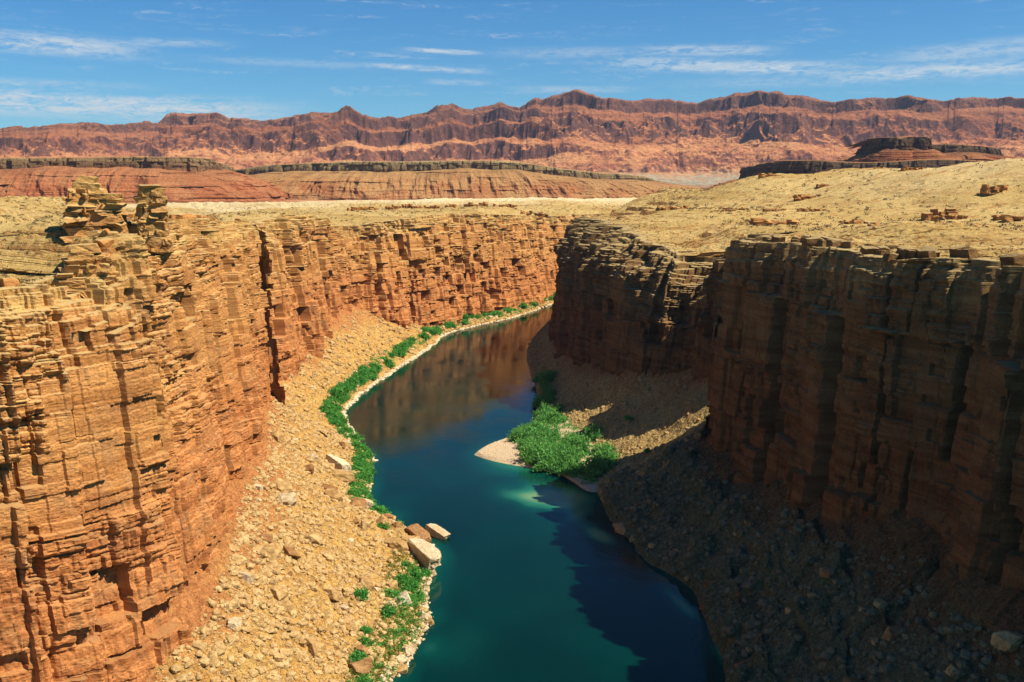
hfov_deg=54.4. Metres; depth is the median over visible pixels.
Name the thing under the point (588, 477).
undergrowth
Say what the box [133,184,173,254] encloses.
rock pillar
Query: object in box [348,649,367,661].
shrub
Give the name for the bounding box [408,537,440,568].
boulder
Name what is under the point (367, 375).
shrub
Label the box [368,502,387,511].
shrub
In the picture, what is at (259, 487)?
boulder
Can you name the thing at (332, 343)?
rubble
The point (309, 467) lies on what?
boulder
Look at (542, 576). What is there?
river
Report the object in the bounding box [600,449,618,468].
shrub
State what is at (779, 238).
boulder
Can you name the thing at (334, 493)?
boulder
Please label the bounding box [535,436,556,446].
shrub
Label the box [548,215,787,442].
cliff
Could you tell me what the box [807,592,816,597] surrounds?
boulder
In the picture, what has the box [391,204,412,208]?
rock outcrop
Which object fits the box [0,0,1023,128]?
sky
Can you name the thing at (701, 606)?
boulder
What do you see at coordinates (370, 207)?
rock outcrop
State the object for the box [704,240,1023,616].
cliff
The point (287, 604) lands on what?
boulder
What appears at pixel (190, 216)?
boulder
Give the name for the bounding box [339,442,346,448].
boulder
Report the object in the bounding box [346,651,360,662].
shrub
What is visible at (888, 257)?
boulder
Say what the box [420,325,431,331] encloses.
shrub
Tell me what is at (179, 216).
boulder
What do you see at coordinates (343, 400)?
shrub
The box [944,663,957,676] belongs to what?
boulder
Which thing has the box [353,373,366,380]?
shrub
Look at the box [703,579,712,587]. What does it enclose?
boulder
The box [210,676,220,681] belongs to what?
boulder
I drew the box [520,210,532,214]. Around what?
rock outcrop
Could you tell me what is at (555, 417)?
shrub
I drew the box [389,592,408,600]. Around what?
shrub
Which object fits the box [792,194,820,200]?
rock outcrop
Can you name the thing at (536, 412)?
shrub
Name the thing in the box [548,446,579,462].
shrub
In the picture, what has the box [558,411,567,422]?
shrub
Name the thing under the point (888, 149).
mesa
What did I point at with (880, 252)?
boulder
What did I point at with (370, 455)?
shrub
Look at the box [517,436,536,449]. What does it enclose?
shrub
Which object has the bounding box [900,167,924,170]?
rock outcrop
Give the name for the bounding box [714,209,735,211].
rock outcrop
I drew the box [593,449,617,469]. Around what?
shrub
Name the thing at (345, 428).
shrub
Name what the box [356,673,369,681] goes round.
shrub
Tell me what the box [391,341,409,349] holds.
shrub
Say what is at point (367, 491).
shrub
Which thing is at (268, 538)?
boulder
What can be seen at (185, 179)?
mesa
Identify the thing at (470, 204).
rock outcrop
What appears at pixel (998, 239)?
plateau
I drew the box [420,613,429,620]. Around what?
boulder
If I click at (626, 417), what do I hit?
shrub
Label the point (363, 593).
shrub
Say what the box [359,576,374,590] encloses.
boulder
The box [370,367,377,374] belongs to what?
shrub
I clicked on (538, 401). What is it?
shrub
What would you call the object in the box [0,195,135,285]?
plateau
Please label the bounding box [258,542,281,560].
boulder
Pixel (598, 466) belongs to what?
shrub
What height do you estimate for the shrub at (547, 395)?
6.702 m
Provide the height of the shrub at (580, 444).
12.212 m
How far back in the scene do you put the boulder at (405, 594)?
321.75 m
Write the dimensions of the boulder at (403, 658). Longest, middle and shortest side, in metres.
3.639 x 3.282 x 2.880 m
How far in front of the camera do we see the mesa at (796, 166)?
2145.74 m
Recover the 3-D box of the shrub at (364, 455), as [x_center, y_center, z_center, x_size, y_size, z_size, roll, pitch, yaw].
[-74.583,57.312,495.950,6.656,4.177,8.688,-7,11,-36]
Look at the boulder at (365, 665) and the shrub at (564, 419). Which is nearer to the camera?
the boulder at (365, 665)
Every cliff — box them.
[0,217,274,681]
[250,213,603,404]
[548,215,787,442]
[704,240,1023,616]
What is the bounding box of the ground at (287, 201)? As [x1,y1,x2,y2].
[279,200,391,202]
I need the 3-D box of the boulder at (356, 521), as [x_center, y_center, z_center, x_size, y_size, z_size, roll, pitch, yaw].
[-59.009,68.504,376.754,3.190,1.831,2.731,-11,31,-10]
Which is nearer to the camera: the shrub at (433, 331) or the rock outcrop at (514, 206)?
the shrub at (433, 331)
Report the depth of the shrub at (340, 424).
555.42 m
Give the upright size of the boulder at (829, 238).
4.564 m
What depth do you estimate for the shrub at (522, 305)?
1089.36 m
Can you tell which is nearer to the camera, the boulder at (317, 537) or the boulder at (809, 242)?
the boulder at (317, 537)
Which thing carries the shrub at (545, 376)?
on the talus slope at (670, 422)
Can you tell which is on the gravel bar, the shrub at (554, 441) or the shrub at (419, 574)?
the shrub at (554, 441)
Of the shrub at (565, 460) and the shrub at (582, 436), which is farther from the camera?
the shrub at (582, 436)
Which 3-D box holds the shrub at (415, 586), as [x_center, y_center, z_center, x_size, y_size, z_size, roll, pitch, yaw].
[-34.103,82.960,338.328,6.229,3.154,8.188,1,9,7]
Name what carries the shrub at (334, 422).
on the talus slope at (335, 324)
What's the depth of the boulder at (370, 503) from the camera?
412.41 m
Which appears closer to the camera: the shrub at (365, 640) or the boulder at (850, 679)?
the boulder at (850, 679)
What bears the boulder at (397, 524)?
on the talus slope at (189, 606)
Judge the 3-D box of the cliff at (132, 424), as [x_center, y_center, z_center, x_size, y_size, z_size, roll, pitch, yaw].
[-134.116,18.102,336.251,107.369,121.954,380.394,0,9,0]
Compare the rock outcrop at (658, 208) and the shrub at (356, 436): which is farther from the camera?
the rock outcrop at (658, 208)
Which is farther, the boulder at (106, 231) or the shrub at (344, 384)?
the shrub at (344, 384)
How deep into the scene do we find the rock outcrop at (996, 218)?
607.83 m
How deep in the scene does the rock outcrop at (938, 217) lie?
622.92 m
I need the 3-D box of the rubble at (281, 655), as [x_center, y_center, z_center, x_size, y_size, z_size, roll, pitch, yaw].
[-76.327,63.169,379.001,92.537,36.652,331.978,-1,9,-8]
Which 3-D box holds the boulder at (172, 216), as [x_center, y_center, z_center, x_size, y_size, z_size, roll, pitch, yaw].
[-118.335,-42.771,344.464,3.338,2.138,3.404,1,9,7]
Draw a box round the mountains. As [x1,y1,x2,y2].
[0,89,1023,187]
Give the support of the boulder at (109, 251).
on the cliff at (132, 424)
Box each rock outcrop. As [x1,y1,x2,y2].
[55,243,125,298]
[346,207,366,210]
[366,206,377,209]
[385,206,399,209]
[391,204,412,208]
[411,205,425,208]
[426,205,440,208]
[445,204,456,207]
[464,202,478,206]
[478,202,488,206]
[505,204,517,208]
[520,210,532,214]
[534,212,548,217]
[656,205,688,210]
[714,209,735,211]
[749,217,799,224]
[758,173,779,177]
[762,208,785,211]
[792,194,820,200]
[797,208,825,211]
[815,183,829,187]
[839,219,867,223]
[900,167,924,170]
[921,208,958,219]
[931,215,967,220]
[976,184,1008,195]
[991,214,1015,220]
[998,216,1023,222]
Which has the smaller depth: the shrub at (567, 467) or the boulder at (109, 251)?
the boulder at (109, 251)
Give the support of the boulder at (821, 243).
on the cliff at (846, 382)
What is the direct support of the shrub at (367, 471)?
on the talus slope at (189, 606)
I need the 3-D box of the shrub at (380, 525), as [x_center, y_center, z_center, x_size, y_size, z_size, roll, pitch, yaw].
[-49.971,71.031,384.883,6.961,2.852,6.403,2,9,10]
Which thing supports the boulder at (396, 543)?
on the talus slope at (189, 606)
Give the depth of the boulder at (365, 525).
372.96 m
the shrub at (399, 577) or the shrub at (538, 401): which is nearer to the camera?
the shrub at (399, 577)
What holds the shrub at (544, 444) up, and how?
on the gravel bar
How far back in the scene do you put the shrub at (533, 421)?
562.81 m
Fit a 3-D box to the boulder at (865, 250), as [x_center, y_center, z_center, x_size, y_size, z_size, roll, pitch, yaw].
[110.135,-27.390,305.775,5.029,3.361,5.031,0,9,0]
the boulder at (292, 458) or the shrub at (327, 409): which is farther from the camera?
the shrub at (327, 409)
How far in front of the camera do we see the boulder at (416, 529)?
387.01 m
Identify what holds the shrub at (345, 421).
on the talus slope at (335, 324)
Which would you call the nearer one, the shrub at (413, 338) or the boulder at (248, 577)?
the boulder at (248, 577)
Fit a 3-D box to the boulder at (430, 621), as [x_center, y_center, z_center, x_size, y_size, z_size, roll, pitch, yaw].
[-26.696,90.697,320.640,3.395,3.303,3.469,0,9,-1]
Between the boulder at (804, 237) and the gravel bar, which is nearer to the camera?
the boulder at (804, 237)
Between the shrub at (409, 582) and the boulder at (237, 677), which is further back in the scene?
the shrub at (409, 582)
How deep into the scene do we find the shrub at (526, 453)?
500.14 m
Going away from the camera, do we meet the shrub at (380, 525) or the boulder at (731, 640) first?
the boulder at (731, 640)
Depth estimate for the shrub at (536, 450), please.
496.37 m
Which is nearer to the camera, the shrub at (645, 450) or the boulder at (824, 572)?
the boulder at (824, 572)
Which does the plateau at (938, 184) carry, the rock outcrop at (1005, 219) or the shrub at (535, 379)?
the rock outcrop at (1005, 219)
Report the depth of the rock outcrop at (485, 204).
1158.73 m
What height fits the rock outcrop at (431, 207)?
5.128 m
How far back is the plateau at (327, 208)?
1309.49 m
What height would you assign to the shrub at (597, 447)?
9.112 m
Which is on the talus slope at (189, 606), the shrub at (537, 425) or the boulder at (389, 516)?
the boulder at (389, 516)
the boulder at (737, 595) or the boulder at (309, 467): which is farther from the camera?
the boulder at (309, 467)
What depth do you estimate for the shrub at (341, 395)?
631.04 m
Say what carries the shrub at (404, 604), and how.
on the talus slope at (189, 606)
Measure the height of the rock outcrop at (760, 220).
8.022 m
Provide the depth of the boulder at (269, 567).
296.79 m
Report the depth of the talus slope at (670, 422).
547.69 m
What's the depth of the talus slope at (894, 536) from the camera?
282.66 m
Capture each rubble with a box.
[148,398,430,681]
[280,297,553,454]
[365,458,440,681]
[526,321,707,500]
[599,428,1023,681]
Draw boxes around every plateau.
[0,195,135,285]
[122,197,636,225]
[590,158,1023,257]
[757,223,1023,259]
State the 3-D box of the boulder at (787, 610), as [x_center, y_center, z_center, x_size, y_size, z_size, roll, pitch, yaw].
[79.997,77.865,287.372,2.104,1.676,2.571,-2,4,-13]
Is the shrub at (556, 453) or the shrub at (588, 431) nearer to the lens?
the shrub at (556, 453)
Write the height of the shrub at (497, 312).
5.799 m
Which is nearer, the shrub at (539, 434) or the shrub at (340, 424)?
the shrub at (539, 434)
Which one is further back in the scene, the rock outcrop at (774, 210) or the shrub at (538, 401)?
the rock outcrop at (774, 210)
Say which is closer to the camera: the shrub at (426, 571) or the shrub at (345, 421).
the shrub at (426, 571)
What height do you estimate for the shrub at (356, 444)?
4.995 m
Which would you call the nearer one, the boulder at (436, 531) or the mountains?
the boulder at (436, 531)
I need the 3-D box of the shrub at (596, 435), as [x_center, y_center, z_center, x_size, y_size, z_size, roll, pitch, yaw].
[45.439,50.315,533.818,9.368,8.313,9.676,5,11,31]
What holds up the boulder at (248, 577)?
on the talus slope at (189, 606)
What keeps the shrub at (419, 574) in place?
on the talus slope at (189, 606)
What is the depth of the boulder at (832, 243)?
341.76 m
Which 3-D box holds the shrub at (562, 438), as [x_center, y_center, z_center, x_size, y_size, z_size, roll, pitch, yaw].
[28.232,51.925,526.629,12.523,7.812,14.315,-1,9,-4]
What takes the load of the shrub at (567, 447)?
on the gravel bar
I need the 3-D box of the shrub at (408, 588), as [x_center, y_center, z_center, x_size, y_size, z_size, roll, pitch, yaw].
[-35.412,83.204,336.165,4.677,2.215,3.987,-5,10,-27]
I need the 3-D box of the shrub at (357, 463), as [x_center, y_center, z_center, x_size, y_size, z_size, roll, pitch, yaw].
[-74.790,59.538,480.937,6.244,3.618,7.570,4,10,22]
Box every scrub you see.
[0,173,1023,286]
[207,157,1023,231]
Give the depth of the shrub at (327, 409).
585.32 m
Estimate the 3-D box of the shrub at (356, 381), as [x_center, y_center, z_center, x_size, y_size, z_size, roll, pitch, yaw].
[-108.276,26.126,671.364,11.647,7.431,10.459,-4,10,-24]
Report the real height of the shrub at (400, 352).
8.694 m
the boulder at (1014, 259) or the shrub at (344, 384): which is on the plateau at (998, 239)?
the boulder at (1014, 259)
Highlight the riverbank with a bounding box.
[341,302,553,460]
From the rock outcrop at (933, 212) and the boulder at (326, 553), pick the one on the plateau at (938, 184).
the rock outcrop at (933, 212)
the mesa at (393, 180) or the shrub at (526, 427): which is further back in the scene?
the mesa at (393, 180)
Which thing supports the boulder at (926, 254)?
on the plateau at (998, 239)
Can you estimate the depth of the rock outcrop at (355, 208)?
1061.80 m
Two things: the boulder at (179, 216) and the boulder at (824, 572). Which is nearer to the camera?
the boulder at (824, 572)
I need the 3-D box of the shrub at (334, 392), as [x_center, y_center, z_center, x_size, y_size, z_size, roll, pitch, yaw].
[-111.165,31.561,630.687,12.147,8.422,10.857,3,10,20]
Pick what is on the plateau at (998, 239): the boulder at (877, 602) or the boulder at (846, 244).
the boulder at (846, 244)
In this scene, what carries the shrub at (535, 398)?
on the gravel bar
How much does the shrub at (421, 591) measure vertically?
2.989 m
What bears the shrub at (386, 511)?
on the talus slope at (189, 606)
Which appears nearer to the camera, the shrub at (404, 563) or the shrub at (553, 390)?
the shrub at (404, 563)
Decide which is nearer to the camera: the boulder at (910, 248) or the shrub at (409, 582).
the boulder at (910, 248)
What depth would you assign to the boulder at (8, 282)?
232.66 m
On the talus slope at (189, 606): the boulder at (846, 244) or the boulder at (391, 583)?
the boulder at (391, 583)
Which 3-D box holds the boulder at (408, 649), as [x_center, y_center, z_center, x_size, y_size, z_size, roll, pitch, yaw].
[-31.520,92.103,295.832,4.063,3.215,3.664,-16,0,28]
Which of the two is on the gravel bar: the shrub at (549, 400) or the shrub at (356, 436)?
the shrub at (549, 400)
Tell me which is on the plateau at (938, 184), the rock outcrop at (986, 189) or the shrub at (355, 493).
the rock outcrop at (986, 189)
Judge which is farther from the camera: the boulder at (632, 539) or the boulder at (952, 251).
the boulder at (632, 539)
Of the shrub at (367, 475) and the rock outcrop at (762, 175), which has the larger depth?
the rock outcrop at (762, 175)
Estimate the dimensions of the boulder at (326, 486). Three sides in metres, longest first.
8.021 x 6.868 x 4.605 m
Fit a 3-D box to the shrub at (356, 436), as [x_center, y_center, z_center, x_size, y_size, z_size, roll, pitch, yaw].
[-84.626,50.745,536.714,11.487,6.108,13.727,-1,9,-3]
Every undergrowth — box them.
[321,295,554,681]
[523,405,599,484]
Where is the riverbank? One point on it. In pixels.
(359, 393)
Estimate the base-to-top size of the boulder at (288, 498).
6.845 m
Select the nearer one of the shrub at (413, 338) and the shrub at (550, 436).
the shrub at (550, 436)
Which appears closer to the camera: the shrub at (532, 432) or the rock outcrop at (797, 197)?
the shrub at (532, 432)
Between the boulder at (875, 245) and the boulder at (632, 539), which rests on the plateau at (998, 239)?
the boulder at (875, 245)
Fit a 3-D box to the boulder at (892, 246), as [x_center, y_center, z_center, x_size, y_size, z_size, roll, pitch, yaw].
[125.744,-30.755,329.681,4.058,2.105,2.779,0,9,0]
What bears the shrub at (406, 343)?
on the talus slope at (335, 324)
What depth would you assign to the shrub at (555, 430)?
539.10 m
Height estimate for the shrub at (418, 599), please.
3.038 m
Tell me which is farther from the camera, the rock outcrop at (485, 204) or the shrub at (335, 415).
the rock outcrop at (485, 204)
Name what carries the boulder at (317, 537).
on the talus slope at (189, 606)
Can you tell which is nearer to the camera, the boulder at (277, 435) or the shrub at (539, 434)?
the boulder at (277, 435)
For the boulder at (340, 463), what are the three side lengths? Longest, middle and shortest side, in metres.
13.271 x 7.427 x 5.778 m
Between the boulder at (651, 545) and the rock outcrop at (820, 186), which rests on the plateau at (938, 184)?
the rock outcrop at (820, 186)
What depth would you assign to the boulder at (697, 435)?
442.80 m
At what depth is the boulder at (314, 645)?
277.25 m
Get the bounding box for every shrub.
[320,407,337,413]
[321,399,334,403]
[321,402,340,410]
[325,410,335,417]
[327,386,342,397]
[328,412,342,418]
[329,418,339,424]
[336,378,351,389]
[336,396,348,403]
[336,421,344,426]
[337,389,348,398]
[338,415,347,423]
[340,425,352,432]
[345,431,365,440]
[345,487,359,495]
[346,381,357,389]
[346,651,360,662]
[348,374,360,384]
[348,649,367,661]
[349,439,362,447]
[349,453,365,462]
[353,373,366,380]
[353,460,363,466]
[354,466,372,473]
[354,586,371,601]
[355,473,363,480]
[356,634,374,645]
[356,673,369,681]
[357,485,370,493]
[358,452,367,458]
[358,469,373,480]
[358,625,373,634]
[360,370,371,378]
[360,449,372,458]
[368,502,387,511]
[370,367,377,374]
[374,601,400,617]
[376,520,391,528]
[378,507,391,513]
[381,587,398,597]
[385,357,395,367]
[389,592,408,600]
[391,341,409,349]
[392,346,409,355]
[393,570,410,585]
[395,342,407,351]
[398,575,416,586]
[398,601,409,610]
[400,340,411,346]
[401,558,410,567]
[402,586,411,590]
[406,336,416,341]
[407,564,419,575]
[408,601,419,606]
[409,569,427,580]
[410,579,420,592]
[413,593,427,603]
[415,589,425,596]
[418,330,430,339]
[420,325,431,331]
[421,567,432,576]
[428,326,440,334]
[444,322,451,327]
[462,312,470,318]
[492,310,502,314]
[506,423,533,442]
[506,426,527,440]
[514,436,534,448]
[517,300,527,308]
[517,423,535,433]
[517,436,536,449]
[518,443,549,464]
[523,428,543,440]
[525,426,539,436]
[527,446,553,464]
[527,448,558,471]
[528,372,540,383]
[528,439,560,453]
[529,417,545,426]
[529,423,549,434]
[530,394,541,407]
[532,400,550,417]
[533,421,551,429]
[534,395,544,407]
[534,404,555,414]
[534,429,559,440]
[535,413,547,423]
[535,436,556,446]
[537,394,556,404]
[538,369,556,381]
[538,433,556,446]
[539,370,554,382]
[540,381,552,390]
[541,390,554,397]
[543,386,557,394]
[546,460,570,475]
[547,409,568,424]
[547,423,561,440]
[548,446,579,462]
[549,451,581,474]
[552,400,565,411]
[556,433,570,447]
[556,439,582,460]
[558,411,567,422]
[559,458,582,474]
[563,431,586,442]
[565,432,592,458]
[577,450,612,481]
[582,423,603,436]
[588,429,601,441]
[591,437,614,455]
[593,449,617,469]
[594,446,621,460]
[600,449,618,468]
[622,415,632,419]
[643,446,651,452]
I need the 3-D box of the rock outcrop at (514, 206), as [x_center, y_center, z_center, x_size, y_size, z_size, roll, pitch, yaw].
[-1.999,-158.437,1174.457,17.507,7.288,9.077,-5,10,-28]
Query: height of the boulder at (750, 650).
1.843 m
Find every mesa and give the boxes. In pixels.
[0,156,288,203]
[235,160,706,199]
[709,159,982,187]
[836,144,1017,160]
[842,136,948,161]
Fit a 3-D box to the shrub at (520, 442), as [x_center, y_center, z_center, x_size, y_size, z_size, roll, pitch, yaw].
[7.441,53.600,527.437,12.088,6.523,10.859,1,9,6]
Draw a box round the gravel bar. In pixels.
[474,416,600,491]
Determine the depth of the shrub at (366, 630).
296.14 m
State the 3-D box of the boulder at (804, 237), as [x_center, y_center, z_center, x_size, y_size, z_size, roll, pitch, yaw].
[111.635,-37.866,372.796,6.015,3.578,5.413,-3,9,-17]
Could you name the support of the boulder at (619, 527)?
on the talus slope at (894, 536)
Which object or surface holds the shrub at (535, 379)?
on the talus slope at (670, 422)
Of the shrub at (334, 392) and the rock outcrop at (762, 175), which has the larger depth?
the rock outcrop at (762, 175)
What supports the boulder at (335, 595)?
on the talus slope at (189, 606)
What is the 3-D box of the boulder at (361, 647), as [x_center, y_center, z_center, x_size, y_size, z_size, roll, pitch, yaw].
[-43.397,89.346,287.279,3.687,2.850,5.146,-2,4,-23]
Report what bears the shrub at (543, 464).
on the gravel bar
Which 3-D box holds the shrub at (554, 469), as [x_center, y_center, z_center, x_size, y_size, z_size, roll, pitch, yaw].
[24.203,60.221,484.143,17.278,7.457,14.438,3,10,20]
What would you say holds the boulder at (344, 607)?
on the talus slope at (189, 606)
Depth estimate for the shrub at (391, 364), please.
751.36 m
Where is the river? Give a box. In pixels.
[345,305,724,681]
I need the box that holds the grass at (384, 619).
[343,548,430,681]
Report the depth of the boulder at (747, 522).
350.50 m
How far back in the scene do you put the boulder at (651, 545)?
377.72 m
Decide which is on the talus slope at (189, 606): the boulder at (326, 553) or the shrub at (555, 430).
the boulder at (326, 553)
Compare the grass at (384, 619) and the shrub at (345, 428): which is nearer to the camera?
the grass at (384, 619)
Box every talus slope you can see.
[125,401,434,681]
[276,301,552,450]
[527,319,709,502]
[600,425,1023,681]
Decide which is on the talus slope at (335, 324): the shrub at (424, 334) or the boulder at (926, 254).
the shrub at (424, 334)
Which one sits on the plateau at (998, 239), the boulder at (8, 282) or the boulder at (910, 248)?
the boulder at (910, 248)
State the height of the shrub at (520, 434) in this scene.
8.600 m
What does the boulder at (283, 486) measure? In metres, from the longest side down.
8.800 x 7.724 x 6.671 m
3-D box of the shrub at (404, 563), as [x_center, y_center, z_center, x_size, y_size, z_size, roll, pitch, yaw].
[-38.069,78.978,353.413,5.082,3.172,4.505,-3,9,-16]
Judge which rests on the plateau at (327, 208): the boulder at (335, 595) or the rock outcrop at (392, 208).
the rock outcrop at (392, 208)
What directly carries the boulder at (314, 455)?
on the talus slope at (189, 606)
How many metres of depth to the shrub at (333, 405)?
592.54 m
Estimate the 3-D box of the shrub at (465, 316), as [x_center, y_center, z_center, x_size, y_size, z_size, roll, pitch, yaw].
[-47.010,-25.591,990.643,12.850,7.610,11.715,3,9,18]
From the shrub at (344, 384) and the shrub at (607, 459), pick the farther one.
the shrub at (344, 384)
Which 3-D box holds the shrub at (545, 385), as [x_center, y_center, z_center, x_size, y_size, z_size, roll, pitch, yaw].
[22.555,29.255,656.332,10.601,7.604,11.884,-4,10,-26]
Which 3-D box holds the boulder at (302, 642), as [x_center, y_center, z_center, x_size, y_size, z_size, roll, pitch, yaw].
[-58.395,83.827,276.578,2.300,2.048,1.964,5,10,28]
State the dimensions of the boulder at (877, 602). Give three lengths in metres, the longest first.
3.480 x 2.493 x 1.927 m
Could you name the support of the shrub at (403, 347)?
on the talus slope at (335, 324)
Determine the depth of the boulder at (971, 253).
267.51 m
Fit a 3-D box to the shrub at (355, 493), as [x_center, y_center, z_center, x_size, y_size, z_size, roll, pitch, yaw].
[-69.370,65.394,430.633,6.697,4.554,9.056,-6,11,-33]
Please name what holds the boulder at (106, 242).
on the cliff at (132, 424)
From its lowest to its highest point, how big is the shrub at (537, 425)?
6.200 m
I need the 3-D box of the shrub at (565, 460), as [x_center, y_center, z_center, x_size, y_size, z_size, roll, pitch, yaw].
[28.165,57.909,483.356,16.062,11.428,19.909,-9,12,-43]
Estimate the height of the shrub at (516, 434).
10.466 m
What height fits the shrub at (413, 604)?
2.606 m
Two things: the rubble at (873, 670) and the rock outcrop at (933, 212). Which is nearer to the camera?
the rubble at (873, 670)
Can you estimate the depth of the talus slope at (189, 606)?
296.57 m
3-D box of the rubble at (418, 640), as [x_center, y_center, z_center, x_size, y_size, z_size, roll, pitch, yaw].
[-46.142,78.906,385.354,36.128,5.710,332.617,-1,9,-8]
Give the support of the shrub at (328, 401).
on the talus slope at (335, 324)
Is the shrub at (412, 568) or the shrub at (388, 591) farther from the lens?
the shrub at (412, 568)
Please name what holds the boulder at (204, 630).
on the talus slope at (189, 606)
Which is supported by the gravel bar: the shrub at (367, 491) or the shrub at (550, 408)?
the shrub at (550, 408)
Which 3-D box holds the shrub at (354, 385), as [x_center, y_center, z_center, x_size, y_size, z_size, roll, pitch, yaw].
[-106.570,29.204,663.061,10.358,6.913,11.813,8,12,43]
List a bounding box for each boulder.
[0,277,20,286]
[93,237,113,247]
[97,248,115,256]
[102,228,109,233]
[169,214,175,218]
[174,213,182,218]
[186,213,195,218]
[199,626,209,634]
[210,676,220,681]
[227,617,241,629]
[234,673,241,681]
[239,570,254,583]
[254,483,262,491]
[258,534,272,543]
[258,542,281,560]
[263,564,272,570]
[270,584,288,600]
[271,430,283,441]
[274,479,292,492]
[277,492,296,506]
[280,599,293,611]
[282,545,301,558]
[283,518,294,526]
[285,456,298,464]
[299,639,306,645]
[304,464,313,474]
[304,531,323,544]
[304,636,322,656]
[310,452,319,460]
[320,549,334,557]
[321,462,334,468]
[321,483,337,489]
[325,454,351,471]
[325,487,342,501]
[326,588,342,602]
[333,469,354,481]
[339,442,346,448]
[340,604,349,610]
[348,657,372,674]
[350,497,366,507]
[352,518,359,523]
[355,644,368,654]
[359,519,371,530]
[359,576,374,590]
[363,498,373,508]
[376,514,391,528]
[383,514,393,519]
[385,537,409,552]
[386,579,397,588]
[391,521,402,527]
[394,590,411,605]
[395,654,407,663]
[396,662,407,673]
[401,535,419,540]
[401,645,413,656]
[404,523,431,542]
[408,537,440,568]
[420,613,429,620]
[425,523,449,539]
[426,617,433,624]
[430,569,436,576]
[612,522,625,534]
[629,535,634,542]
[648,543,656,547]
[693,432,700,438]
[699,602,704,610]
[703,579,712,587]
[728,638,735,643]
[735,591,741,597]
[744,520,754,525]
[746,647,753,654]
[771,235,785,241]
[785,607,790,613]
[800,235,809,242]
[801,237,823,248]
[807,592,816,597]
[817,240,825,246]
[819,567,831,577]
[820,237,844,240]
[826,239,840,246]
[840,241,852,248]
[844,677,863,681]
[861,246,879,254]
[864,244,880,246]
[873,598,887,608]
[875,250,889,255]
[877,245,890,250]
[882,253,899,261]
[882,625,902,640]
[886,245,897,248]
[896,246,914,252]
[897,249,909,258]
[907,250,918,258]
[915,246,939,256]
[917,251,936,257]
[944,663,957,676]
[949,245,969,257]
[955,248,978,258]
[991,630,1023,651]
[999,252,1023,265]
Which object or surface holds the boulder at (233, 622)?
on the talus slope at (189, 606)
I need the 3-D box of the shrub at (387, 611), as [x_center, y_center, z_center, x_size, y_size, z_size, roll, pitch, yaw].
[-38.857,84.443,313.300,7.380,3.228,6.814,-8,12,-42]
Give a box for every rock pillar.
[59,175,131,242]
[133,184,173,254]
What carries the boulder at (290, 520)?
on the talus slope at (189, 606)
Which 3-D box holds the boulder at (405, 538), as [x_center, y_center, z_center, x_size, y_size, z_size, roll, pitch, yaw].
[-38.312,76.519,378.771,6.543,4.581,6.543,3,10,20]
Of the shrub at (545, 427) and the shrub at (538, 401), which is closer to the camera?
the shrub at (545, 427)
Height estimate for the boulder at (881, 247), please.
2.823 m
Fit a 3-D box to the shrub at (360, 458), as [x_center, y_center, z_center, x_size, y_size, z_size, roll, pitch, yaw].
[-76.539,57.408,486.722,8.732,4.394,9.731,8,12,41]
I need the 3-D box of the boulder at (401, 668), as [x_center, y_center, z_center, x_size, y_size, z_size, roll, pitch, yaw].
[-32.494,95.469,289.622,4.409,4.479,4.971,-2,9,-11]
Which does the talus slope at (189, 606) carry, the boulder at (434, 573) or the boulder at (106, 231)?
the boulder at (434, 573)
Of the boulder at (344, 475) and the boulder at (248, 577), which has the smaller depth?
the boulder at (248, 577)
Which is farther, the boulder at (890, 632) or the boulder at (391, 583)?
the boulder at (391, 583)
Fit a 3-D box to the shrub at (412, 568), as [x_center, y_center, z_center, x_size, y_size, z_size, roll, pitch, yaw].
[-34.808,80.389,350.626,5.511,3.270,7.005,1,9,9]
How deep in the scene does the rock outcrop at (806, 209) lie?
710.49 m
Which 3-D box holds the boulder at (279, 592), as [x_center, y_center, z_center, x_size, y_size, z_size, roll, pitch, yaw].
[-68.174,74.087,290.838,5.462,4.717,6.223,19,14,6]
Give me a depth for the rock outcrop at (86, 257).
243.17 m
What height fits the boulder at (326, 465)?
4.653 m
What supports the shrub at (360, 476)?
on the talus slope at (189, 606)
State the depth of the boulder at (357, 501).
404.47 m
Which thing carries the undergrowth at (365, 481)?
on the talus slope at (335, 324)
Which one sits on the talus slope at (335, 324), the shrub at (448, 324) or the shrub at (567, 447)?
the shrub at (448, 324)
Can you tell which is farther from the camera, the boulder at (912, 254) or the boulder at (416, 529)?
the boulder at (416, 529)
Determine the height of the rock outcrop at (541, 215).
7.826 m

